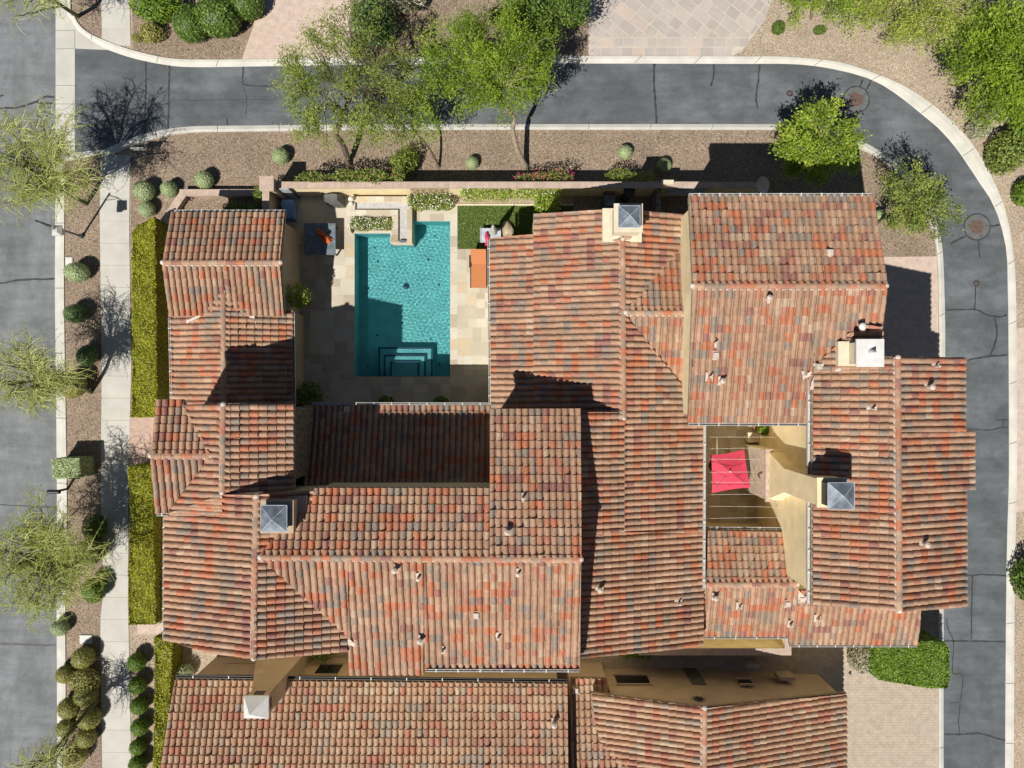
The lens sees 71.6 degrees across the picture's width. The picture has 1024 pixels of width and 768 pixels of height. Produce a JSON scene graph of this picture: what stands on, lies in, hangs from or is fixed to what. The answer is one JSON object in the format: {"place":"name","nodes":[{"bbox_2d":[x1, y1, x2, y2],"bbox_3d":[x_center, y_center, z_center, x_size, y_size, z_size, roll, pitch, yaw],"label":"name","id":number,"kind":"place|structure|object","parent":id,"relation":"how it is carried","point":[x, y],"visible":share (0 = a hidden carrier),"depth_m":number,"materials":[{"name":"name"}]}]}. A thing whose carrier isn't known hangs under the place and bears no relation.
{"place":"outdoors","nodes":[
{"label":"outdoors","id":0,"kind":"place"},
{"bbox_2d":[0,0,56,767],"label":"street","id":1,"kind":"structure","parent":0,"point":[28,685],"depth_m":37.70,"materials":[{"name":"grey asphalt"}]},
{"bbox_2d":[100,155,130,767],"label":"sidewalk","id":2,"kind":"structure","parent":0,"point":[116,375],"depth_m":37.67,"materials":[{"name":"concrete"}]},
{"bbox_2d":[101,0,130,45],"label":"sidewalk","id":3,"kind":"structure","parent":0,"point":[115,18],"depth_m":37.67,"materials":[{"name":"concrete"}]},
{"bbox_2d":[129,417,153,465],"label":"path","id":4,"kind":"structure","parent":0,"point":[140,438],"depth_m":37.68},
{"bbox_2d":[137,623,162,633],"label":"path","id":5,"kind":"structure","parent":0,"point":[148,629],"depth_m":37.68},
{"bbox_2d":[242,0,350,58],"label":"driveway","id":6,"kind":"structure","parent":0,"point":[276,23],"depth_m":37.68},
{"bbox_2d":[286,196,490,408],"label":"terrace","id":7,"kind":"structure","parent":0,"point":[328,312],"depth_m":37.67,"materials":[{"name":"stone"}]},
{"bbox_2d":[281,200,296,220],"bbox_3d":[-11.638,-9.076,37.225,0.620,0.950,0.930,0,90,0],"label":"storage bench","id":8,"kind":"object","parent":7,"relation":"on","point":[289,207],"visible":0.86,"depth_m":36.75,"materials":[{"name":"blue plastic"}]},
{"bbox_2d":[287,282,311,308],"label":"potted plant","id":9,"kind":"object","parent":7,"relation":"on","point":[305,299],"visible":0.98,"depth_m":35.62,"materials":[{"name":"green plant"}]},
{"bbox_2d":[296,380,323,405],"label":"potted plant","id":10,"kind":"object","parent":7,"relation":"on","point":[312,392],"visible":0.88,"depth_m":36.30,"materials":[{"name":"green plant"}]},
{"bbox_2d":[304,223,337,255],"bbox_3d":[-10.010,-7.548,37.325,1.642,0.750,1.642,0,90,0],"label":"dining table","id":11,"kind":"object","parent":7,"relation":"on","point":[314,244],"visible":1,"depth_m":36.95,"materials":[{"name":"grey stone"}]},
{"bbox_2d":[324,193,345,207],"bbox_3d":[-9.322,-9.630,37.150,0.977,1.100,0.595,0,90,0],"label":"covered grill","id":12,"kind":"object","parent":7,"relation":"on","point":[335,200],"visible":1,"depth_m":36.79,"materials":[{"name":"grey fabric"}]},
{"bbox_2d":[347,216,391,231],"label":"flowering shrub","id":13,"kind":"object","parent":7,"relation":"on","point":[378,221],"visible":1,"depth_m":37.05,"materials":[{"name":"green plant"}]},
{"bbox_2d":[347,196,413,244],"bbox_3d":[-6.951,-8.603,37.450,3.433,0.600,2.467,0,90,0],"label":"water feature","id":14,"kind":"object","parent":7,"relation":"on","point":[397,211],"visible":0.94,"depth_m":37.18,"materials":[{"name":"stone"}]},
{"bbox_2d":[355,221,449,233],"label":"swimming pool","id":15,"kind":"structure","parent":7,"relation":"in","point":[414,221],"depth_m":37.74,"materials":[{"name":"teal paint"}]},
{"bbox_2d":[355,222,449,375],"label":"water","id":16,"kind":"structure","parent":15,"relation":"in","point":[402,310],"depth_m":37.79,"materials":[{"name":"teal liquid"}]},
{"bbox_2d":[469,249,487,287],"bbox_3d":[-1.755,-6.041,37.250,0.977,0.900,1.938,0,90,0],"label":"sun lounger","id":17,"kind":"object","parent":7,"relation":"on","point":[478,262],"visible":1,"depth_m":37.32,"materials":[{"name":"orange fabric"}]},
{"bbox_2d":[259,176,758,211],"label":"garden wall","id":18,"kind":"structure","parent":7,"relation":"on","point":[272,196],"depth_m":35.88,"materials":[{"name":"yellow paint"}]},
{"bbox_2d":[459,188,561,213],"bbox_3d":[-0.074,-9.491,36.794,5.361,1.814,1.399,0,90,0],"label":"flowering vine","id":19,"kind":"object","parent":18,"relation":"attached to","point":[507,194],"visible":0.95,"depth_m":36.33,"materials":[{"name":"green plant"}]},
{"bbox_2d":[457,206,573,248],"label":"grass","id":20,"kind":"structure","parent":0,"point":[529,209],"depth_m":37.65,"materials":[{"name":"green plant"}]},
{"bbox_2d":[56,0,1023,767],"bbox_3d":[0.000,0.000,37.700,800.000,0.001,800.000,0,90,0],"label":"ground","id":21,"kind":"structure","parent":0,"point":[916,70],"depth_m":37.70,"materials":[{"name":"brown gravel"}]},
{"bbox_2d":[50,619,70,636],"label":"topiary ball","id":22,"kind":"object","parent":21,"relation":"on","point":[61,628],"visible":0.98,"depth_m":37.04,"materials":[{"name":"green plant"}]},
{"bbox_2d":[55,164,66,767],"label":"kerb","id":23,"kind":"structure","parent":21,"relation":"on","point":[61,441],"depth_m":37.64,"materials":[{"name":"concrete"}]},
{"bbox_2d":[56,0,106,161],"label":"apron","id":24,"kind":"object","parent":21,"relation":"on","point":[65,61],"visible":0.75,"depth_m":37.69,"materials":[{"name":"concrete"}]},
{"bbox_2d":[64,0,103,767],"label":"gravel bed","id":25,"kind":"object","parent":21,"relation":"on","point":[86,250],"visible":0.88,"depth_m":37.68,"materials":[{"name":"brown gravel"}]},
{"bbox_2d":[0,0,83,37],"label":"palo verde tree","id":26,"kind":"object","parent":25,"relation":"on","point":[64,7],"visible":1,"depth_m":33.94,"materials":[{"name":"green plant"}]},
{"bbox_2d":[0,311,101,428],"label":"palo verde tree","id":27,"kind":"object","parent":25,"relation":"on","point":[45,381],"visible":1,"depth_m":33.51,"materials":[{"name":"green plant"}]},
{"bbox_2d":[2,696,100,767],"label":"palo verde tree","id":28,"kind":"object","parent":25,"relation":"on","point":[47,757],"visible":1,"depth_m":33.77,"materials":[{"name":"green plant"}]},
{"bbox_2d":[0,93,114,230],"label":"palo verde tree","id":29,"kind":"object","parent":25,"relation":"on","point":[54,178],"visible":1,"depth_m":33.32,"materials":[{"name":"green plant"}]},
{"bbox_2d":[0,479,117,636],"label":"palo verde tree","id":30,"kind":"object","parent":25,"relation":"on","point":[45,543],"visible":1,"depth_m":33.35,"materials":[{"name":"green plant"}]},
{"bbox_2d":[54,664,74,683],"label":"round shrub","id":31,"kind":"object","parent":25,"relation":"on","point":[63,673],"visible":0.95,"depth_m":36.99,"materials":[{"name":"green plant"}]},
{"bbox_2d":[56,696,80,719],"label":"round shrub","id":32,"kind":"object","parent":25,"relation":"on","point":[65,707],"visible":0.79,"depth_m":36.86,"materials":[{"name":"green plant"}]},
{"bbox_2d":[51,455,94,478],"bbox_3d":[-22.842,4.332,37.016,1.625,1.491,1.171,0,90,0],"label":"clipped hedge","id":33,"kind":"object","parent":25,"relation":"on","point":[68,467],"visible":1,"depth_m":36.38,"materials":[{"name":"green plant"}]},
{"bbox_2d":[60,372,87,397],"bbox_3d":[-22.896,0.053,37.051,1.402,1.438,1.462,31,90,0],"label":"topiary ball","id":34,"kind":"object","parent":25,"relation":"on","point":[80,391],"visible":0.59,"depth_m":36.78,"materials":[{"name":"green plant"}]},
{"bbox_2d":[59,738,89,767],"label":"round shrub","id":35,"kind":"object","parent":25,"relation":"on","point":[81,753],"visible":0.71,"depth_m":36.89,"materials":[{"name":"green plant"}]},
{"bbox_2d":[62,304,88,323],"bbox_3d":[-22.845,-3.672,37.185,1.222,1.139,1.060,2,90,0],"label":"topiary ball","id":36,"kind":"object","parent":25,"relation":"on","point":[74,313],"visible":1,"depth_m":36.86,"materials":[{"name":"green plant"}]},
{"bbox_2d":[63,262,90,282],"bbox_3d":[-22.755,-5.841,37.119,1.292,1.267,1.099,0,90,0],"label":"topiary ball","id":37,"kind":"object","parent":25,"relation":"on","point":[77,272],"visible":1,"depth_m":36.79,"materials":[{"name":"green plant"}]},
{"bbox_2d":[70,646,95,669],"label":"round shrub","id":38,"kind":"object","parent":25,"relation":"on","point":[83,657],"visible":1,"depth_m":36.85,"materials":[{"name":"green plant"}]},
{"bbox_2d":[69,668,102,692],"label":"round shrub","id":39,"kind":"object","parent":25,"relation":"on","point":[83,678],"visible":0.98,"depth_m":36.87,"materials":[{"name":"green plant"}]},
{"bbox_2d":[73,684,99,707],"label":"round shrub","id":40,"kind":"object","parent":25,"relation":"on","point":[85,698],"visible":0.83,"depth_m":36.76,"materials":[{"name":"green plant"}]},
{"bbox_2d":[75,728,97,748],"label":"round shrub","id":41,"kind":"object","parent":25,"relation":"on","point":[89,737],"visible":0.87,"depth_m":36.92,"materials":[{"name":"green plant"}]},
{"bbox_2d":[75,345,98,366],"bbox_3d":[-22.245,-1.491,37.186,1.060,1.108,1.241,27,90,0],"label":"topiary ball","id":42,"kind":"object","parent":25,"relation":"on","point":[90,352],"visible":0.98,"depth_m":36.89,"materials":[{"name":"green plant"}]},
{"bbox_2d":[76,706,101,729],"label":"round shrub","id":43,"kind":"object","parent":25,"relation":"on","point":[93,716],"visible":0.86,"depth_m":36.83,"materials":[{"name":"green plant"}]},
{"bbox_2d":[81,513,107,539],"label":"round shrub","id":44,"kind":"object","parent":25,"relation":"on","point":[94,525],"visible":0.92,"depth_m":36.96,"materials":[{"name":"green plant"}]},
{"bbox_2d":[81,576,107,602],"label":"round shrub","id":45,"kind":"object","parent":25,"relation":"on","point":[97,589],"visible":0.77,"depth_m":36.75,"materials":[{"name":"green plant"}]},
{"bbox_2d":[67,0,105,47],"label":"kerb","id":46,"kind":"structure","parent":21,"relation":"on","point":[95,39],"depth_m":37.62,"materials":[{"name":"concrete"}]},
{"bbox_2d":[126,652,146,671],"bbox_3d":[-19.692,14.589,37.236,1.016,1.001,1.002,-1,90,0],"label":"topiary ball","id":47,"kind":"object","parent":21,"relation":"on","point":[136,661],"visible":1,"depth_m":36.98,"materials":[{"name":"green plant"}]},
{"bbox_2d":[128,675,147,694],"bbox_3d":[-19.655,15.801,37.258,0.952,0.987,0.939,42,90,0],"label":"topiary ball","id":48,"kind":"object","parent":21,"relation":"on","point":[138,684],"visible":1,"depth_m":37.01,"materials":[{"name":"green plant"}]},
{"bbox_2d":[129,696,149,714],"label":"topiary ball","id":49,"kind":"object","parent":21,"relation":"on","point":[139,705],"visible":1,"depth_m":37.00,"materials":[{"name":"green plant"}]},
{"bbox_2d":[130,717,149,736],"bbox_3d":[-19.532,17.990,37.256,0.972,0.958,0.959,18,90,0],"label":"topiary ball","id":50,"kind":"object","parent":21,"relation":"on","point":[140,726],"visible":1,"depth_m":37.01,"materials":[{"name":"green plant"}]},
{"bbox_2d":[152,631,183,767],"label":"clipped hedge","id":51,"kind":"object","parent":21,"relation":"on","point":[168,658],"visible":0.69,"depth_m":36.45,"materials":[{"name":"green plant"}]},
{"bbox_2d":[132,0,588,59],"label":"gravel bed","id":52,"kind":"object","parent":21,"relation":"on","point":[576,45],"visible":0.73,"depth_m":37.69,"materials":[{"name":"brown gravel"}]},
{"bbox_2d":[138,22,165,43],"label":"round shrub","id":53,"kind":"object","parent":52,"relation":"on","point":[150,31],"visible":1,"depth_m":37.05,"materials":[{"name":"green plant"}]},
{"bbox_2d":[128,0,184,24],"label":"round shrub","id":54,"kind":"object","parent":52,"relation":"on","point":[154,11],"visible":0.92,"depth_m":36.60,"materials":[{"name":"green plant"}]},
{"bbox_2d":[171,3,207,43],"bbox_3d":[-16.686,-18.734,36.908,1.871,1.772,2.004,-2,90,0],"label":"round shrub","id":55,"kind":"object","parent":52,"relation":"on","point":[184,21],"visible":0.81,"depth_m":36.34,"materials":[{"name":"green plant"}]},
{"bbox_2d":[193,0,241,38],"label":"round shrub","id":56,"kind":"object","parent":52,"relation":"on","point":[219,19],"visible":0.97,"depth_m":36.16,"materials":[{"name":"green plant"}]},
{"bbox_2d":[228,0,265,21],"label":"round shrub","id":57,"kind":"object","parent":52,"relation":"on","point":[249,10],"visible":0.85,"depth_m":36.57,"materials":[{"name":"green plant"}]},
{"bbox_2d":[350,0,398,48],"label":"round shrub","id":58,"kind":"object","parent":52,"relation":"on","point":[382,20],"visible":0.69,"depth_m":36.37,"materials":[{"name":"green plant"}]},
{"bbox_2d":[379,0,426,13],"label":"round shrub","id":59,"kind":"object","parent":52,"relation":"on","point":[411,6],"visible":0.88,"depth_m":36.85,"materials":[{"name":"grey plant"}]},
{"bbox_2d":[481,0,595,50],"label":"leafy tree","id":60,"kind":"object","parent":52,"relation":"on","point":[533,10],"visible":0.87,"depth_m":34.06,"materials":[{"name":"green plant"}]},
{"bbox_2d":[161,656,847,767],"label":"tiled house","id":61,"kind":"structure","parent":21,"relation":"on","point":[285,712],"depth_m":33.50,"materials":[{"name":"tile"}]},
{"bbox_2d":[299,662,344,675],"bbox_3d":[-9.658,14.517,36.150,1.954,1.480,0.108,0,90,0],"label":"window","id":62,"kind":"structure","parent":61,"relation":"in","point":[325,668],"depth_m":36.29,"materials":[{"name":"brown glass"}]},
{"bbox_2d":[613,673,652,685],"bbox_3d":[6.133,15.042,36.150,1.829,1.280,0.108,0,90,0],"label":"window","id":63,"kind":"structure","parent":61,"relation":"in","point":[622,679],"depth_m":36.20,"materials":[{"name":"brown glass"}]},
{"bbox_2d":[683,668,706,684],"bbox_3d":[9.411,15.082,36.650,0.719,2.000,0.028,0,90,0],"label":"door","id":64,"kind":"structure","parent":61,"relation":"in","point":[694,676],"depth_m":36.56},
{"bbox_2d":[103,124,944,767],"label":"kerb","id":65,"kind":"structure","parent":21,"relation":"on","point":[143,138],"depth_m":37.63,"materials":[{"name":"concrete"}]},
{"bbox_2d":[130,130,935,622],"bbox_3d":[-3.083,-7.533,37.688,46.300,0.001,24.135,-26,90,0],"label":"gravel bed","id":66,"kind":"object","parent":21,"relation":"on","point":[240,172],"visible":0.33,"depth_m":37.69,"materials":[{"name":"brown gravel"}]},
{"bbox_2d":[131,180,155,201],"bbox_3d":[-19.284,-10.116,37.174,1.144,1.147,1.121,38,90,0],"label":"topiary ball","id":67,"kind":"object","parent":66,"relation":"on","point":[143,190],"visible":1,"depth_m":36.87,"materials":[{"name":"green plant"}]},
{"bbox_2d":[127,462,162,624],"bbox_3d":[-18.744,8.192,36.781,1.573,1.967,8.184,0,90,0],"label":"clipped hedge","id":68,"kind":"object","parent":66,"relation":"on","point":[145,572],"visible":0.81,"depth_m":35.96,"materials":[{"name":"green plant"}]},
{"bbox_2d":[130,217,169,417],"bbox_3d":[-18.623,-3.381,36.771,1.495,1.960,10.265,0,90,0],"label":"clipped hedge","id":69,"kind":"object","parent":66,"relation":"on","point":[150,381],"visible":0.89,"depth_m":35.98,"materials":[{"name":"green plant"}]},
{"bbox_2d":[160,180,178,197],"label":"topiary ball","id":70,"kind":"object","parent":66,"relation":"on","point":[169,189],"visible":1,"depth_m":37.02,"materials":[{"name":"green plant"}]},
{"bbox_2d":[194,170,213,188],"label":"topiary ball","id":71,"kind":"object","parent":66,"relation":"on","point":[204,179],"visible":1,"depth_m":36.95,"materials":[{"name":"green plant"}]},
{"bbox_2d":[161,189,259,223],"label":"planter wall","id":72,"kind":"structure","parent":66,"relation":"on","point":[179,201],"depth_m":37.14,"materials":[{"name":"beige paint"}]},
{"bbox_2d":[222,201,261,209],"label":"clipped hedge","id":73,"kind":"object","parent":66,"relation":"on","point":[246,206],"visible":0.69,"depth_m":36.56,"materials":[{"name":"green plant"}]},
{"bbox_2d":[271,147,288,164],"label":"topiary ball","id":74,"kind":"object","parent":66,"relation":"on","point":[280,155],"visible":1,"depth_m":37.02,"materials":[{"name":"green plant"}]},
{"bbox_2d":[293,165,406,184],"bbox_3d":[-8.297,-10.594,36.667,5.760,2.069,1.122,0,90,0],"label":"flowering vine","id":75,"kind":"object","parent":66,"relation":"on","point":[367,173],"visible":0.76,"depth_m":35.91,"materials":[{"name":"green plant"}]},
{"bbox_2d":[267,0,433,167],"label":"feathery tree","id":76,"kind":"object","parent":66,"relation":"on","point":[304,84],"visible":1,"depth_m":32.49,"materials":[{"name":"green plant"}]},
{"bbox_2d":[358,73,447,168],"bbox_3d":[-5.179,-12.978,35.265,4.432,5.033,4.095,0,90,0],"label":"feathery tree","id":77,"kind":"object","parent":66,"relation":"on","point":[417,119],"visible":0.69,"depth_m":34.07,"materials":[{"name":"green plant"}]},
{"bbox_2d":[389,146,419,176],"bbox_3d":[-5.561,-11.653,37.030,1.812,1.459,1.441,-42,90,0],"label":"round shrub","id":78,"kind":"object","parent":66,"relation":"on","point":[406,161],"visible":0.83,"depth_m":36.73,"materials":[{"name":"green plant"}]},
{"bbox_2d":[407,192,454,211],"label":"flowering shrub","id":79,"kind":"object","parent":66,"relation":"on","point":[420,202],"visible":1,"depth_m":36.85,"materials":[{"name":"green plant"}]},
{"bbox_2d":[403,0,571,170],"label":"feathery tree","id":80,"kind":"object","parent":66,"relation":"on","point":[503,69],"visible":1,"depth_m":32.35,"materials":[{"name":"green plant"}]},
{"bbox_2d":[66,7,929,761],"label":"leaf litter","id":81,"kind":"object","parent":66,"relation":"on","point":[368,163],"visible":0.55,"depth_m":37.66,"materials":[{"name":"brown plant"}]},
{"bbox_2d":[457,196,573,203],"bbox_3d":[0.185,-10.050,37.650,6.156,0.001,1.022,0,90,0],"label":"gravel bed","id":82,"kind":"object","parent":66,"relation":"on","point":[564,200],"visible":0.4,"depth_m":37.65,"materials":[{"name":"beige gravel"}]},
{"bbox_2d":[514,168,573,181],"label":"flowering vine","id":83,"kind":"object","parent":66,"relation":"on","point":[537,178],"visible":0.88,"depth_m":36.25,"materials":[{"name":"green plant"}]},
{"bbox_2d":[603,167,654,181],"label":"flowering vine","id":84,"kind":"object","parent":66,"relation":"on","point":[621,177],"visible":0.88,"depth_m":36.49,"materials":[{"name":"green plant"}]},
{"bbox_2d":[767,93,872,189],"bbox_3d":[14.941,-11.757,35.261,4.918,5.013,4.529,0,90,0],"label":"round tree","id":85,"kind":"object","parent":66,"relation":"on","point":[811,158],"visible":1,"depth_m":33.95,"materials":[{"name":"green plant"}]},
{"bbox_2d":[875,150,969,245],"bbox_3d":[19.766,-8.714,35.399,4.898,4.718,3.730,26,90,0],"label":"round tree","id":86,"kind":"object","parent":66,"relation":"on","point":[913,212],"visible":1,"depth_m":34.35,"materials":[{"name":"green plant"}]},
{"bbox_2d":[75,49,1008,767],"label":"lane","id":87,"kind":"structure","parent":21,"relation":"on","point":[123,97],"depth_m":37.70,"materials":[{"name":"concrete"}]},
{"bbox_2d":[105,41,1016,767],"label":"kerb","id":88,"kind":"structure","parent":87,"relation":"on","point":[953,135],"depth_m":37.63,"materials":[{"name":"concrete"}]},
{"bbox_2d":[842,86,869,112],"bbox_3d":[18.273,-15.108,37.690,1.460,0.020,1.460,0,90,0],"label":"manhole cover","id":89,"kind":"object","parent":87,"relation":"on","point":[856,99],"visible":0.98,"depth_m":37.69,"materials":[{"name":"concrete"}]},
{"bbox_2d":[963,213,990,240],"bbox_3d":[24.691,-8.343,37.690,1.460,0.020,1.460,0,90,0],"label":"manhole cover","id":90,"kind":"object","parent":87,"relation":"on","point":[979,228],"visible":0.98,"depth_m":37.69,"materials":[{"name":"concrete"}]},
{"bbox_2d":[148,193,975,675],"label":"tiled house","id":91,"kind":"structure","parent":21,"relation":"on","point":[546,513],"depth_m":30.16,"materials":[{"name":"tile"}]},
{"bbox_2d":[768,0,893,43],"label":"leafy tree","id":92,"kind":"object","parent":21,"relation":"on","point":[846,4],"visible":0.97,"depth_m":34.95,"materials":[{"name":"green plant"}]},
{"bbox_2d":[846,647,870,673],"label":"round shrub","id":93,"kind":"object","parent":21,"relation":"on","point":[855,656],"visible":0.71,"depth_m":36.74,"materials":[{"name":"grey plant"}]},
{"bbox_2d":[864,629,950,688],"bbox_3d":[20.199,14.182,36.710,3.941,2.099,2.531,0,90,0],"label":"clipped hedge","id":94,"kind":"object","parent":21,"relation":"on","point":[925,662],"visible":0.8,"depth_m":35.82,"materials":[{"name":"green plant"}]},
{"bbox_2d":[838,0,989,60],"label":"leafy tree","id":95,"kind":"object","parent":21,"relation":"on","point":[911,18],"visible":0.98,"depth_m":34.65,"materials":[{"name":"green plant"}]},
{"bbox_2d":[930,0,1023,136],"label":"leafy tree","id":96,"kind":"object","parent":21,"relation":"on","point":[1002,79],"visible":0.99,"depth_m":33.93,"materials":[{"name":"green plant"}]},
{"bbox_2d":[963,120,991,140],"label":"round shrub","id":97,"kind":"object","parent":21,"relation":"on","point":[972,133],"visible":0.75,"depth_m":37.11,"materials":[{"name":"plant"}]},
{"bbox_2d":[984,131,1023,176],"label":"round shrub","id":98,"kind":"object","parent":21,"relation":"on","point":[1002,151],"visible":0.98,"depth_m":36.59,"materials":[{"name":"green plant"}]},
{"bbox_2d":[1008,555,1023,599],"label":"round shrub","id":99,"kind":"object","parent":21,"relation":"on","point":[1019,576],"visible":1,"depth_m":36.95,"materials":[{"name":"green plant"}]},
{"bbox_2d":[1010,180,1023,207],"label":"round shrub","id":100,"kind":"object","parent":21,"relation":"on","point":[1018,193],"visible":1,"depth_m":37.16,"materials":[{"name":"green plant"}]},
{"bbox_2d":[589,0,771,55],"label":"stone driveway","id":101,"kind":"structure","parent":0,"point":[673,27],"depth_m":37.67,"materials":[{"name":"stone"}]},
{"bbox_2d":[706,426,756,522],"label":"terrace","id":102,"kind":"structure","parent":0,"point":[723,436],"depth_m":37.67,"materials":[{"name":"stone"}]},
{"bbox_2d":[709,450,750,492],"bbox_3d":[10.781,4.371,36.265,1.978,2.870,1.945,-10,90,0],"label":"umbrella","id":103,"kind":"object","parent":102,"relation":"on","point":[726,467],"visible":1,"depth_m":35.29,"materials":[{"name":"red fabric"}]},
{"bbox_2d":[580,627,937,767],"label":"driveway","id":104,"kind":"structure","parent":0,"point":[891,725],"depth_m":37.69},
{"bbox_2d":[638,639,790,654],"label":"yard wall","id":105,"kind":"structure","parent":104,"relation":"on","point":[745,647],"depth_m":35.90,"materials":[{"name":"yellow paint"}]},
{"bbox_2d":[882,256,938,356],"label":"driveway","id":106,"kind":"structure","parent":0,"point":[910,325],"depth_m":37.68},
{"bbox_2d":[1016,328,1023,511],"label":"driveway","id":107,"kind":"structure","parent":0,"point":[1020,422],"depth_m":37.69,"materials":[{"name":"grey concrete"}]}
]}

